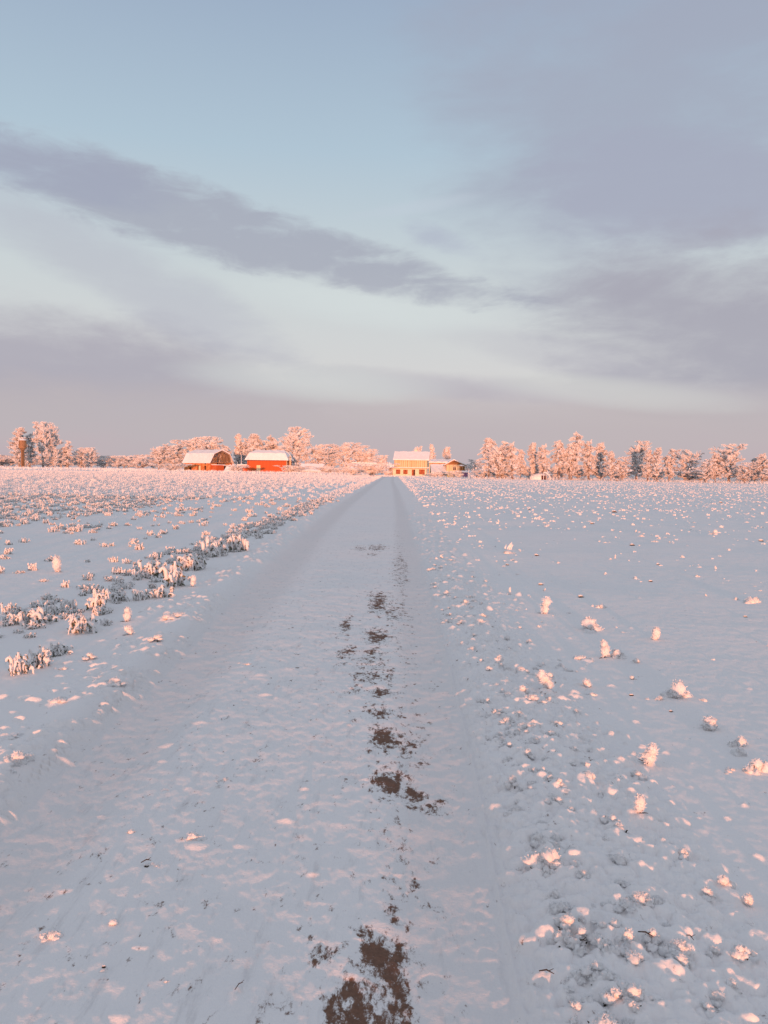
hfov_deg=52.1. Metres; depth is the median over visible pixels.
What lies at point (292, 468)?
frosted bush
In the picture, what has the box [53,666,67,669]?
frosted clod
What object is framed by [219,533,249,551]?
weed tuft
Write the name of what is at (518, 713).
frosted clod
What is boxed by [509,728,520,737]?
frosted clod
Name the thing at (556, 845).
frosted clod
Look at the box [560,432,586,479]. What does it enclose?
birch tree
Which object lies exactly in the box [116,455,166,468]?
frosted bush
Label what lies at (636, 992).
frosted clod
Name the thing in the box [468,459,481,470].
broad tree
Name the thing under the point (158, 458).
broad tree
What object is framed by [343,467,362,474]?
frosted bush
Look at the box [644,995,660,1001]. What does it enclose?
frosted clod
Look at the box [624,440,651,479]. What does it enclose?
broad tree
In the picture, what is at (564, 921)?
frosted clod
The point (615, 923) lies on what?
frosted clod
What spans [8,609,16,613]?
weed tuft
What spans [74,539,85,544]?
weed tuft
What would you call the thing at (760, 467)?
birch tree
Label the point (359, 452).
broad tree
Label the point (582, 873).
frosted clod
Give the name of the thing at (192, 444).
broad tree
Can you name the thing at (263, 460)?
red barn
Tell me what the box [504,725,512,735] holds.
frosted clod
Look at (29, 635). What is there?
weed tuft
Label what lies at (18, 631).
weed tuft
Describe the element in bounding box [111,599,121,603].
weed tuft
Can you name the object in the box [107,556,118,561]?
weed tuft
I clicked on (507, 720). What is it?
frosted clod
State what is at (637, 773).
frosted clod
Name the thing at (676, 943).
frosted clod
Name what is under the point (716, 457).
birch tree
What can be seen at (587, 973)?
frosted clod
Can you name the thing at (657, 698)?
frosted clod
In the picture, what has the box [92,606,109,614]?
weed tuft
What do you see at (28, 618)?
weed tuft
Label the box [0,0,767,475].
sky
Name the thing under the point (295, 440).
broad tree
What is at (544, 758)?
frosted clod
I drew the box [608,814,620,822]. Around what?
frosted clod
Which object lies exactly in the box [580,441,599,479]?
birch tree
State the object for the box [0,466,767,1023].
snow ground
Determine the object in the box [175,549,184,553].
weed tuft
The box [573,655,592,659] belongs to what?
frosted clod
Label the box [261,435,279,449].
birch tree
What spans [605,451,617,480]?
slim tree
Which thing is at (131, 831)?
frosted clod
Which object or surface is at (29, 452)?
birch tree
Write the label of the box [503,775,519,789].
frosted clod
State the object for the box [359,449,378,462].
broad tree
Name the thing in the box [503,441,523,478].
birch tree
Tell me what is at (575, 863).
frosted clod
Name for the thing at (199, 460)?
barn
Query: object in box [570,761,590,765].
frosted clod
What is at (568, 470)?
broad tree
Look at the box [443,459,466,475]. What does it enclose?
gabled house
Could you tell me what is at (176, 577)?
weed tuft
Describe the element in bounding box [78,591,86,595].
weed tuft
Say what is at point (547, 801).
frosted clod
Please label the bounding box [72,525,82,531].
weed tuft
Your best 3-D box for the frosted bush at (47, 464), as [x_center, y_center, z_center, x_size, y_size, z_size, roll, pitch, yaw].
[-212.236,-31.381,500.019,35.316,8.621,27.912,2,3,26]
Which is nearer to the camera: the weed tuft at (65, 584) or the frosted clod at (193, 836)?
the frosted clod at (193, 836)
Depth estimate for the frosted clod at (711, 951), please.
2.42 m
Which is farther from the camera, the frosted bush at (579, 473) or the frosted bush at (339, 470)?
the frosted bush at (339, 470)
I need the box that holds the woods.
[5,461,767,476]
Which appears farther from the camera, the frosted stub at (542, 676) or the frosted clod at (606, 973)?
the frosted stub at (542, 676)
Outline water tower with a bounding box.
[18,439,26,466]
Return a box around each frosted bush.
[0,455,51,466]
[0,456,17,467]
[0,457,14,463]
[34,458,55,466]
[67,455,112,467]
[75,455,112,467]
[99,456,137,467]
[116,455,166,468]
[131,454,170,468]
[148,464,191,470]
[224,465,249,470]
[274,465,309,471]
[310,466,341,472]
[327,468,346,473]
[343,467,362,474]
[345,463,399,475]
[426,473,442,476]
[445,470,461,477]
[472,471,489,477]
[474,470,523,477]
[519,466,550,476]
[547,467,570,478]
[564,467,591,478]
[590,468,616,479]
[607,470,632,480]
[634,468,673,479]
[673,472,698,480]
[683,470,723,481]
[730,470,759,480]
[759,470,767,480]
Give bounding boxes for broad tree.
[30,421,57,467]
[40,425,63,467]
[56,453,67,466]
[73,447,86,466]
[82,447,99,467]
[146,446,171,469]
[160,439,189,468]
[184,437,210,454]
[196,436,232,450]
[235,438,249,463]
[257,440,271,449]
[278,426,313,465]
[308,444,335,466]
[323,445,338,472]
[331,442,361,467]
[350,445,368,466]
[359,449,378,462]
[375,455,387,473]
[464,464,472,470]
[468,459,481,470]
[484,445,510,478]
[561,446,580,479]
[613,456,633,479]
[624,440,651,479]
[669,449,704,480]
[694,459,719,482]
[708,443,747,481]
[735,462,756,482]
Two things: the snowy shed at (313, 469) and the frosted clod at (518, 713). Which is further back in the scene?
the snowy shed at (313, 469)
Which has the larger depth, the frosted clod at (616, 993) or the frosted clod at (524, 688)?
the frosted clod at (524, 688)
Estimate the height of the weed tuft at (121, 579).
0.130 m
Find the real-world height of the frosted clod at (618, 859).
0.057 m
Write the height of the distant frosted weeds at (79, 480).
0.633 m
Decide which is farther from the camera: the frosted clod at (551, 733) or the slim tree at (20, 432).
the slim tree at (20, 432)
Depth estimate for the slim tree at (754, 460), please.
158.61 m
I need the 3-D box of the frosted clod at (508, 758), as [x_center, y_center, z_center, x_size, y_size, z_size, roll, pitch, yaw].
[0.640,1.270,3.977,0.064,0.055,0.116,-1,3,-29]
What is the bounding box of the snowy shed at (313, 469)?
[299,463,324,472]
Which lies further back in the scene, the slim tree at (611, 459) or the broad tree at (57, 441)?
the broad tree at (57, 441)
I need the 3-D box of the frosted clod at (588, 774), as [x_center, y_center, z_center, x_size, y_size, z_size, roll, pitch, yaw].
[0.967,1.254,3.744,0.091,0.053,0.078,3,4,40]
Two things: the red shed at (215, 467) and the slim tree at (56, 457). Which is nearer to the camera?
the red shed at (215, 467)
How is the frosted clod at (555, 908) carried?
on the snow ground at (360, 852)
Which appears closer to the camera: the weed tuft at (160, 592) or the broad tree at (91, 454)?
the weed tuft at (160, 592)
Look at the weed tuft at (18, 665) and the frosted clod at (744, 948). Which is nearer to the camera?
the frosted clod at (744, 948)
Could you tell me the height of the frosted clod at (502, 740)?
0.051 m
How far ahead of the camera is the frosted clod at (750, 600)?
9.29 m
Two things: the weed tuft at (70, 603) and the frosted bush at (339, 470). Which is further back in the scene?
the frosted bush at (339, 470)
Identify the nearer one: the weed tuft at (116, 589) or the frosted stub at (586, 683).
the frosted stub at (586, 683)
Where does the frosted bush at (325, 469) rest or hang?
on the snow ground at (360, 852)
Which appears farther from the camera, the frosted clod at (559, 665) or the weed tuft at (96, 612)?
the weed tuft at (96, 612)
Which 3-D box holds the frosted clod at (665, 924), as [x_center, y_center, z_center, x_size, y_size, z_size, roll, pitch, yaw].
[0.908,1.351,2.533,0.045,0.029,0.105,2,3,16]
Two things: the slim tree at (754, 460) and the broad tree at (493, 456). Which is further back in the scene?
the broad tree at (493, 456)
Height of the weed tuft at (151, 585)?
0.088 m
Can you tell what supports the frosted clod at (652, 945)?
on the snow ground at (360, 852)
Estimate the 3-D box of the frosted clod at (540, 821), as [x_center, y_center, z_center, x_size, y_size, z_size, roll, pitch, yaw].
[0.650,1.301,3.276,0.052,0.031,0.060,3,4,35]
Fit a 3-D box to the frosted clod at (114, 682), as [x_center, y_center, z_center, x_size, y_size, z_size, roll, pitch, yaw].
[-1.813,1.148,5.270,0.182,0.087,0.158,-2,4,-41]
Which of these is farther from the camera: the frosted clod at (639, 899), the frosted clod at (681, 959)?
the frosted clod at (639, 899)
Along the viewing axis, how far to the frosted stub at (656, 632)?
7.09 m
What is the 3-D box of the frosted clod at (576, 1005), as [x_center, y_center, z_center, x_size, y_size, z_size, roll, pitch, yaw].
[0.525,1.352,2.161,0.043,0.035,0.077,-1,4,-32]
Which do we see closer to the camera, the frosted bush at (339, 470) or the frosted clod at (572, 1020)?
the frosted clod at (572, 1020)
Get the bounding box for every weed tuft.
[0,554,9,558]
[0,566,5,573]
[0,602,18,613]
[0,619,17,627]
[4,547,12,553]
[5,651,34,675]
[6,611,23,623]
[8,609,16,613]
[13,629,24,633]
[15,606,29,613]
[17,606,59,625]
[18,537,30,542]
[21,619,45,629]
[23,613,30,622]
[23,632,36,637]
[27,563,37,570]
[27,645,53,667]
[29,600,43,608]
[42,642,72,656]
[43,593,56,600]
[44,601,56,614]
[47,527,56,531]
[53,597,64,601]
[56,603,68,612]
[59,612,68,618]
[60,598,76,609]
[61,580,69,587]
[62,608,72,614]
[65,613,98,633]
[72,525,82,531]
[72,608,84,612]
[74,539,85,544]
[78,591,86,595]
[82,572,93,579]
[82,584,94,593]
[85,589,108,610]
[91,609,102,615]
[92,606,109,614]
[93,584,103,590]
[94,588,108,596]
[97,605,113,613]
[99,618,112,625]
[102,589,134,601]
[104,576,118,581]
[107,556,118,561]
[109,586,123,591]
[111,566,121,574]
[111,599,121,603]
[114,576,123,584]
[120,583,132,589]
[121,569,135,575]
[122,558,132,563]
[128,538,138,543]
[131,569,144,579]
[133,589,146,600]
[135,542,144,549]
[137,559,169,578]
[145,584,173,598]
[148,583,156,588]
[149,552,161,559]
[149,576,161,581]
[158,560,190,587]
[162,550,173,554]
[165,546,175,552]
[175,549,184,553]
[176,554,206,570]
[198,555,209,559]
[201,537,228,556]
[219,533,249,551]
[253,532,262,538]
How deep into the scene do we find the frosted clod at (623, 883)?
2.79 m
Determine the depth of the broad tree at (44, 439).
429.24 m
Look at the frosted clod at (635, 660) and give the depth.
6.27 m
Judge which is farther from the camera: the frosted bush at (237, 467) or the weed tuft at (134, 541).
the frosted bush at (237, 467)
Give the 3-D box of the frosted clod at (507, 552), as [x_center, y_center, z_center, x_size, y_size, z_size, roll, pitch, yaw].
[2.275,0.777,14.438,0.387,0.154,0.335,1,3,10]
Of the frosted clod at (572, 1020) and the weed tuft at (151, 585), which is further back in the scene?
the weed tuft at (151, 585)
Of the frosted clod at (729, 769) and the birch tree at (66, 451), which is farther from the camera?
the birch tree at (66, 451)
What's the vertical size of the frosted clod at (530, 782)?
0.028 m
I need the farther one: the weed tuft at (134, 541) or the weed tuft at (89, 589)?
the weed tuft at (134, 541)
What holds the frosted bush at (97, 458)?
on the snow ground at (360, 852)
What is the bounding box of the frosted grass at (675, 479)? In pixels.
[0,466,767,483]
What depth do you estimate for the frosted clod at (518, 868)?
2.92 m
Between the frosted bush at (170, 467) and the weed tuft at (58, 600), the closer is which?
the weed tuft at (58, 600)
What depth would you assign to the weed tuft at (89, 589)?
9.35 m
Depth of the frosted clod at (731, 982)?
2.25 m
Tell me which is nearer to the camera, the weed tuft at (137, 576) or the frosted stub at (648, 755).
the frosted stub at (648, 755)
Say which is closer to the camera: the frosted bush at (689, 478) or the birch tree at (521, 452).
the frosted bush at (689, 478)
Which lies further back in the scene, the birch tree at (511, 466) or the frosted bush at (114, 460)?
the frosted bush at (114, 460)
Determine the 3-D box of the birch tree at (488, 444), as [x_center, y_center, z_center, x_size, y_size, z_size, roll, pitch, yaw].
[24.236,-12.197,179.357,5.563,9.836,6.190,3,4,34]
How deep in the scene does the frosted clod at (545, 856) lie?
2.91 m
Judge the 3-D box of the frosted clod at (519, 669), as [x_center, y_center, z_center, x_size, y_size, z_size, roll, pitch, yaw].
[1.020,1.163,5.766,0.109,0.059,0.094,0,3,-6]
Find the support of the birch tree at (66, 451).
on the snow ground at (360, 852)
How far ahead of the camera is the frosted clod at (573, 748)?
4.14 m
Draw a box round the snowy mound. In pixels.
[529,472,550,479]
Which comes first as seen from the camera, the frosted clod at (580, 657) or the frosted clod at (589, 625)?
the frosted clod at (580, 657)
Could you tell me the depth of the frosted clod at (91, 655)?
6.07 m
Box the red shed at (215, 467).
[211,464,223,470]
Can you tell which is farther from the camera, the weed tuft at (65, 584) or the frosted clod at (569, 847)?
the weed tuft at (65, 584)
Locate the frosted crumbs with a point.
(538, 488)
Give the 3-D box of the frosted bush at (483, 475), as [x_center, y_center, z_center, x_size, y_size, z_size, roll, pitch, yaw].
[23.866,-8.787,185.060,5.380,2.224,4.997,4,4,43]
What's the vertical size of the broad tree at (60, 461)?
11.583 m
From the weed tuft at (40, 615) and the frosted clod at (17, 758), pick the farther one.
the weed tuft at (40, 615)
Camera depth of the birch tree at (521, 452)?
181.78 m
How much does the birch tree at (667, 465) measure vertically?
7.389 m
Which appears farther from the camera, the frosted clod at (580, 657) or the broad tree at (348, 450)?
the broad tree at (348, 450)
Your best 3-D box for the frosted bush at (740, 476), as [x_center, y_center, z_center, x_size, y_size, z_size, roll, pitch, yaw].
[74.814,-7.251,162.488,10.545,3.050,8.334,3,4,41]
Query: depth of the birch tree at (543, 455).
178.35 m
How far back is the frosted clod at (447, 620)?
7.75 m
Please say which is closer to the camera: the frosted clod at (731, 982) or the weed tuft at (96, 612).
the frosted clod at (731, 982)
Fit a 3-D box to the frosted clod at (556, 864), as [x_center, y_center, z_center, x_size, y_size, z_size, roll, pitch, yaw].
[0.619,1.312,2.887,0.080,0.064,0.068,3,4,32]
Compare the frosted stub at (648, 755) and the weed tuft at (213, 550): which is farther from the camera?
the weed tuft at (213, 550)
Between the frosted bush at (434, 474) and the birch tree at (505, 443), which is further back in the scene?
the frosted bush at (434, 474)
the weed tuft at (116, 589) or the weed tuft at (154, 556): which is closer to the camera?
the weed tuft at (116, 589)
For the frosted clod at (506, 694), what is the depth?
5.09 m
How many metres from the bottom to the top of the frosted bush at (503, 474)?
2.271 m
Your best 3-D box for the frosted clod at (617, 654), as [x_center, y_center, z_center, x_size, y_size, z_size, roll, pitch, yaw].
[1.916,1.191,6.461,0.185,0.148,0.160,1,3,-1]
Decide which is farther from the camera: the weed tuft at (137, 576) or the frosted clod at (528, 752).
the weed tuft at (137, 576)
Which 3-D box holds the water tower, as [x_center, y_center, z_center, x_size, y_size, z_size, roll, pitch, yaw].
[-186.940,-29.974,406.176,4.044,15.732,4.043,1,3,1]
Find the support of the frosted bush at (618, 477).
on the snow ground at (360, 852)
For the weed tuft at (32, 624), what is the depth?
7.27 m
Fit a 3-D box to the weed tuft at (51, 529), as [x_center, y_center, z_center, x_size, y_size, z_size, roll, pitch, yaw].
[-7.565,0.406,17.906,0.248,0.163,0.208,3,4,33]
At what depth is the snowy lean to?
237.72 m
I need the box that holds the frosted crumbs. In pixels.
[400,477,767,659]
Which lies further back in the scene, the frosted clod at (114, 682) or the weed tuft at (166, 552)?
the weed tuft at (166, 552)
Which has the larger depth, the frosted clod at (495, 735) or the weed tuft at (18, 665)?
the weed tuft at (18, 665)
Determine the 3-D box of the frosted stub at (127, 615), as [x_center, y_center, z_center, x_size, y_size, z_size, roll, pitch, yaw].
[-2.491,1.001,7.593,0.123,0.182,0.120,0,3,-15]
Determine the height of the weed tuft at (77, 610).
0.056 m
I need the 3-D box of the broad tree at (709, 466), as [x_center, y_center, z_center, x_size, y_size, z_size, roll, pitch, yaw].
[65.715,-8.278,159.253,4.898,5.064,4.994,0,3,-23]
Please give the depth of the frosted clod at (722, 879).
2.84 m
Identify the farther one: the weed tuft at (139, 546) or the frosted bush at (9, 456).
the frosted bush at (9, 456)
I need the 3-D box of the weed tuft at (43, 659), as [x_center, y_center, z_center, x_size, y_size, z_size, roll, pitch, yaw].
[-2.583,1.105,5.933,0.203,0.172,0.212,1,3,4]
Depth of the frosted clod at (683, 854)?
3.04 m
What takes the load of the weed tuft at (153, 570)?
on the snow ground at (360, 852)
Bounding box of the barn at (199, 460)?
[182,449,233,471]
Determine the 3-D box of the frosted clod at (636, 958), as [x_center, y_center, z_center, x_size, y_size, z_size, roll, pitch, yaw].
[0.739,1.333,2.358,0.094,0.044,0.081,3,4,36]
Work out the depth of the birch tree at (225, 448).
339.81 m
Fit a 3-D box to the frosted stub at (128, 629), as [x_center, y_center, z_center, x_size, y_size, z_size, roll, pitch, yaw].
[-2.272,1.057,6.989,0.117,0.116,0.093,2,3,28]
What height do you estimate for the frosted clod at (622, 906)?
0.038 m
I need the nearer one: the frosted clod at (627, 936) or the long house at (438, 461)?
the frosted clod at (627, 936)
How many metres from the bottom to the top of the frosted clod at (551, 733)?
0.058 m
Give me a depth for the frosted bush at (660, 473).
176.28 m
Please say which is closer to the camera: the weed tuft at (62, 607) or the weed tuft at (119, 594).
the weed tuft at (62, 607)
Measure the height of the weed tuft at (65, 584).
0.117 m
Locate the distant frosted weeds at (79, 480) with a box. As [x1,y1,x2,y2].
[0,469,380,498]
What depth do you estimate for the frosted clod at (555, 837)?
3.12 m
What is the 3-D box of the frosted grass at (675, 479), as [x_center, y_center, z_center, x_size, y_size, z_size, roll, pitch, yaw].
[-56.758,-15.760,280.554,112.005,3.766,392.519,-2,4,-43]
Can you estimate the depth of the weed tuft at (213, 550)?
13.36 m
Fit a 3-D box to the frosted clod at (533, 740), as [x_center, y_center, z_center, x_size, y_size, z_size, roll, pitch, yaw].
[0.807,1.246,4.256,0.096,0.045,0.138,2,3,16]
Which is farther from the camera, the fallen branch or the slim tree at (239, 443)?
the slim tree at (239, 443)
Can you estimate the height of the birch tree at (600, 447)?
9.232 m
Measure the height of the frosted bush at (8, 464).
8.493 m
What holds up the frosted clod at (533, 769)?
on the snow ground at (360, 852)
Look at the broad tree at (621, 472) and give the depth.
175.81 m
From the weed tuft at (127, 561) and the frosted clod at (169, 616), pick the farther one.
the weed tuft at (127, 561)
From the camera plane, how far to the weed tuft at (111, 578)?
10.40 m
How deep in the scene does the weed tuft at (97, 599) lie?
8.20 m
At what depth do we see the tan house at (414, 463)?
229.17 m
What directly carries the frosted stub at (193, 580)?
on the snow ground at (360, 852)
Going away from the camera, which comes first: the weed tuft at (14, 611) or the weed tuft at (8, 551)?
the weed tuft at (14, 611)
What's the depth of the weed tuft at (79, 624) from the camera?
7.09 m
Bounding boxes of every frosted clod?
[2,750,34,773]
[8,724,43,739]
[39,930,63,942]
[50,696,66,702]
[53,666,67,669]
[82,652,96,660]
[105,676,127,686]
[109,918,120,925]
[126,829,136,833]
[147,634,162,641]
[148,862,160,867]
[161,612,185,619]
[186,831,207,841]
[214,777,228,788]
[441,614,474,622]
[477,698,491,702]
[483,732,502,739]
[494,655,503,661]
[494,736,507,744]
[498,717,514,724]
[502,691,513,696]
[502,756,514,765]
[503,551,515,553]
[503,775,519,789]
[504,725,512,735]
[504,805,524,815]
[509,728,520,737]
[511,722,540,729]
[512,866,522,871]
[515,711,526,719]
[516,666,529,673]
[518,685,529,693]
[520,846,563,872]
[523,694,538,700]
[524,748,535,758]
[525,737,539,743]
[527,780,536,785]
[528,767,537,772]
[531,831,550,848]
[534,820,546,824]
[541,756,550,761]
[541,866,555,877]
[542,798,550,804]
[543,774,553,781]
[543,888,559,898]
[545,730,559,736]
[545,928,586,957]
[547,720,563,726]
[547,900,576,914]
[548,793,562,804]
[550,833,560,841]
[550,861,562,869]
[551,841,563,849]
[553,913,575,929]
[555,663,564,668]
[555,778,561,783]
[559,782,569,794]
[563,973,580,993]
[564,846,575,852]
[566,994,583,1012]
[568,746,580,751]
[568,1017,581,1023]
[569,859,581,866]
[569,965,599,985]
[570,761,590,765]
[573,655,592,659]
[574,933,586,947]
[575,869,591,878]
[575,926,592,943]
[576,915,597,924]
[580,984,622,1006]
[581,616,604,633]
[582,771,595,779]
[587,1010,619,1023]
[589,932,621,956]
[589,960,603,971]
[591,604,607,607]
[592,967,619,981]
[597,921,606,928]
[598,814,627,832]
[606,853,626,864]
[606,917,623,927]
[608,649,626,658]
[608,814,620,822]
[608,897,635,912]
[613,928,634,947]
[614,878,629,887]
[615,1016,634,1023]
[617,980,645,1002]
[619,891,655,909]
[619,946,644,966]
[630,770,648,780]
[631,658,640,662]
[641,933,664,953]
[643,927,660,942]
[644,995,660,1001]
[646,696,663,700]
[651,895,665,909]
[657,938,694,957]
[658,945,695,969]
[659,679,692,698]
[661,922,669,926]
[668,947,690,965]
[673,848,689,865]
[696,1001,716,1019]
[701,886,716,901]
[704,945,720,957]
[709,529,717,534]
[709,989,724,1008]
[714,1007,734,1014]
[716,874,735,888]
[723,767,735,773]
[725,978,742,994]
[727,735,748,756]
[730,945,748,960]
[731,944,757,962]
[742,758,767,774]
[743,596,760,603]
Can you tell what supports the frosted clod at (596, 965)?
on the snow ground at (360, 852)
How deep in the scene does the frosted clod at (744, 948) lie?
2.41 m
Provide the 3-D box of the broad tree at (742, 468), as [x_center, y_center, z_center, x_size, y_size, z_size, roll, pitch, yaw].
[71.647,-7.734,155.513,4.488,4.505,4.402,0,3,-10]
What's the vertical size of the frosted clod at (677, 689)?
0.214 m
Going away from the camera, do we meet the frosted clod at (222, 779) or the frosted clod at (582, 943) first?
the frosted clod at (582, 943)
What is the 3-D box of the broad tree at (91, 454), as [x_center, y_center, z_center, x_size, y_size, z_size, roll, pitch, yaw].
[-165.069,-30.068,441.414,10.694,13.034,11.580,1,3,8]
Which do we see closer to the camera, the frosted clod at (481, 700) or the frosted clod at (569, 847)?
the frosted clod at (569, 847)
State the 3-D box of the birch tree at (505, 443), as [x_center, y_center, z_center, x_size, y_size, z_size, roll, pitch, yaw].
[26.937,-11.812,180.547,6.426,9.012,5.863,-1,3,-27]
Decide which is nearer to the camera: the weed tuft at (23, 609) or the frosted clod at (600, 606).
the weed tuft at (23, 609)
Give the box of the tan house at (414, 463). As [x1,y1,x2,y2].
[388,450,430,475]
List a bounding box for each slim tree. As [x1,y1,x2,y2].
[7,427,27,466]
[53,449,58,467]
[233,433,242,464]
[429,444,435,458]
[442,447,451,458]
[526,442,537,474]
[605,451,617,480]
[639,449,654,481]
[650,447,662,481]
[750,458,757,481]
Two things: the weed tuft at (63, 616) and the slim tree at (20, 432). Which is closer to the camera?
the weed tuft at (63, 616)
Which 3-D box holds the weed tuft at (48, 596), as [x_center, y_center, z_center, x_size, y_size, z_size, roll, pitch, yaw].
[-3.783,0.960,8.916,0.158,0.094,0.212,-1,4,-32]
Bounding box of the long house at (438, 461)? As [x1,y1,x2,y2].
[428,459,452,474]
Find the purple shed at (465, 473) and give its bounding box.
[462,471,472,477]
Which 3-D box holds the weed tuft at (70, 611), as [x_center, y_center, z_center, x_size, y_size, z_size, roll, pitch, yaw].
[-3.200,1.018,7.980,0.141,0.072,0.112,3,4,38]
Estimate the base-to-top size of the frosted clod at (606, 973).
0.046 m
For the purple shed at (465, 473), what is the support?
on the snow ground at (360, 852)
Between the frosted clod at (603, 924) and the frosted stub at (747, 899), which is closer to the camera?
the frosted clod at (603, 924)
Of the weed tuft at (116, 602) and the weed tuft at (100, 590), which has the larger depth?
the weed tuft at (100, 590)
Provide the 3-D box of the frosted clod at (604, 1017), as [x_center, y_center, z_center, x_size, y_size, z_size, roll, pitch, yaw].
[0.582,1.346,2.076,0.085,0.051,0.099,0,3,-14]
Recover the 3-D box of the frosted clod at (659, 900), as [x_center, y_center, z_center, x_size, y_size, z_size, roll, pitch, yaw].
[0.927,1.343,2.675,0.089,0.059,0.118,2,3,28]
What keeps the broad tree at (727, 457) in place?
on the snow ground at (360, 852)
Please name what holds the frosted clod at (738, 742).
on the snow ground at (360, 852)
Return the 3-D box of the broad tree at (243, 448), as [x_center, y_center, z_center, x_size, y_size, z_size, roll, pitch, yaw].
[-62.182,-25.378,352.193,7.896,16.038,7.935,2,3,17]
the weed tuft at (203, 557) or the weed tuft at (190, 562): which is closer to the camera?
the weed tuft at (190, 562)
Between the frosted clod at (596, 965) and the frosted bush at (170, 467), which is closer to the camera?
the frosted clod at (596, 965)
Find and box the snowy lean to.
[430,464,452,476]
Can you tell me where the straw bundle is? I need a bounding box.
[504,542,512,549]
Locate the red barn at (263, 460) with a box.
[237,450,293,472]
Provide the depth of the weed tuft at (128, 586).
9.68 m
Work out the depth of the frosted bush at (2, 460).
467.21 m
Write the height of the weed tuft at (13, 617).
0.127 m
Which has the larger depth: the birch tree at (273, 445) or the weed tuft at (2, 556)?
the birch tree at (273, 445)
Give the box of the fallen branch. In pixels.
[600,462,621,481]
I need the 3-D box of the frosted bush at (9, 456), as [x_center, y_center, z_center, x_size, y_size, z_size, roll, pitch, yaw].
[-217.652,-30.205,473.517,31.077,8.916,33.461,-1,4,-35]
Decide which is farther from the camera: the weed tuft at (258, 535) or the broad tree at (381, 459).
the broad tree at (381, 459)
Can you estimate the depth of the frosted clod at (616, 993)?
2.17 m
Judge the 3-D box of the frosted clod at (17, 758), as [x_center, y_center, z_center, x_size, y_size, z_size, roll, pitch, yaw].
[-1.821,1.225,3.850,0.182,0.115,0.250,1,3,12]
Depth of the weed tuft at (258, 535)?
16.80 m
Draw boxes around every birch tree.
[24,433,38,467]
[58,440,77,466]
[220,444,231,455]
[244,433,264,463]
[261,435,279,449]
[477,438,498,477]
[494,441,514,476]
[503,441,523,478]
[516,449,526,477]
[534,444,552,474]
[550,440,567,479]
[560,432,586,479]
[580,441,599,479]
[593,442,608,479]
[661,449,677,480]
[709,453,725,481]
[750,453,767,482]
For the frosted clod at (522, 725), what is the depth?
4.47 m
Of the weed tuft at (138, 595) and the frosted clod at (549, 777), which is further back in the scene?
the weed tuft at (138, 595)
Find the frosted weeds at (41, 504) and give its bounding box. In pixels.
[0,491,338,637]
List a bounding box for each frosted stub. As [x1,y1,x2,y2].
[52,554,61,571]
[120,606,132,621]
[122,625,135,634]
[190,575,196,586]
[536,670,553,689]
[540,596,552,613]
[582,678,591,687]
[599,639,609,657]
[633,792,646,813]
[638,743,657,764]
[651,627,660,639]
[700,715,717,730]
[741,892,753,906]
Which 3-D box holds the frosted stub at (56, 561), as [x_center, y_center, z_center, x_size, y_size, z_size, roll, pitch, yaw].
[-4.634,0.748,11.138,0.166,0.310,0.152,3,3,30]
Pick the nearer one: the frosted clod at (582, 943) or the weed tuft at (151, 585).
the frosted clod at (582, 943)
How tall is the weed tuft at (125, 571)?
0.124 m
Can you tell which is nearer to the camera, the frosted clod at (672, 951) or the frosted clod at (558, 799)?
the frosted clod at (672, 951)
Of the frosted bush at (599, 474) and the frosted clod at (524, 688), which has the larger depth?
the frosted bush at (599, 474)
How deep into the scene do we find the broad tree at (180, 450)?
344.70 m
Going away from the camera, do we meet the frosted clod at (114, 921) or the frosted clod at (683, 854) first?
the frosted clod at (114, 921)
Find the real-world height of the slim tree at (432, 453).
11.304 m
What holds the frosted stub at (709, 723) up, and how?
on the snow ground at (360, 852)
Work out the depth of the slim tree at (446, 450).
288.91 m
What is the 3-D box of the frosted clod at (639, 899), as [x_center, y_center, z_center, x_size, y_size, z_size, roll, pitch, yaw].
[0.863,1.326,2.670,0.130,0.068,0.098,-1,4,-33]
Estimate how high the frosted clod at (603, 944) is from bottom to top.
0.058 m
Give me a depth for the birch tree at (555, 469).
179.70 m
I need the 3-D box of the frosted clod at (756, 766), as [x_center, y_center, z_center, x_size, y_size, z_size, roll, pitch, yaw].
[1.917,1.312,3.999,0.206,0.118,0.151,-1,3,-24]
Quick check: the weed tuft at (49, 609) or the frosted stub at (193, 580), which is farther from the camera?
the frosted stub at (193, 580)
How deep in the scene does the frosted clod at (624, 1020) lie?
2.09 m
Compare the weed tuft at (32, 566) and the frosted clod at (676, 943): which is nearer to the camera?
the frosted clod at (676, 943)
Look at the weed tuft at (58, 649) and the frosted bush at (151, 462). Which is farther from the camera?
the frosted bush at (151, 462)
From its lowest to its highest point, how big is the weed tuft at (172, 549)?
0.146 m
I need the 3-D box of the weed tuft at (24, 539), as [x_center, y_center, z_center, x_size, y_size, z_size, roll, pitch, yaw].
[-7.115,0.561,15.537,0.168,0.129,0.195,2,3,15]
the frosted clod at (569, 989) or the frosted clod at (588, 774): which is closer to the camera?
the frosted clod at (569, 989)
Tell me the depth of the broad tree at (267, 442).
347.90 m
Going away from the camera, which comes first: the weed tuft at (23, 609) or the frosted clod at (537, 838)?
the frosted clod at (537, 838)
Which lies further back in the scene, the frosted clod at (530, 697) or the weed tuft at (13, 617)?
the weed tuft at (13, 617)
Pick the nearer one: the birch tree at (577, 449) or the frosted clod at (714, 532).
the frosted clod at (714, 532)
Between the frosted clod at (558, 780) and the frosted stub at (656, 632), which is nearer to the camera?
the frosted clod at (558, 780)
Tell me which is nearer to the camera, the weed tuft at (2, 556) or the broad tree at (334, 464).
the weed tuft at (2, 556)
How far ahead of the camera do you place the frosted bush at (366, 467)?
201.61 m

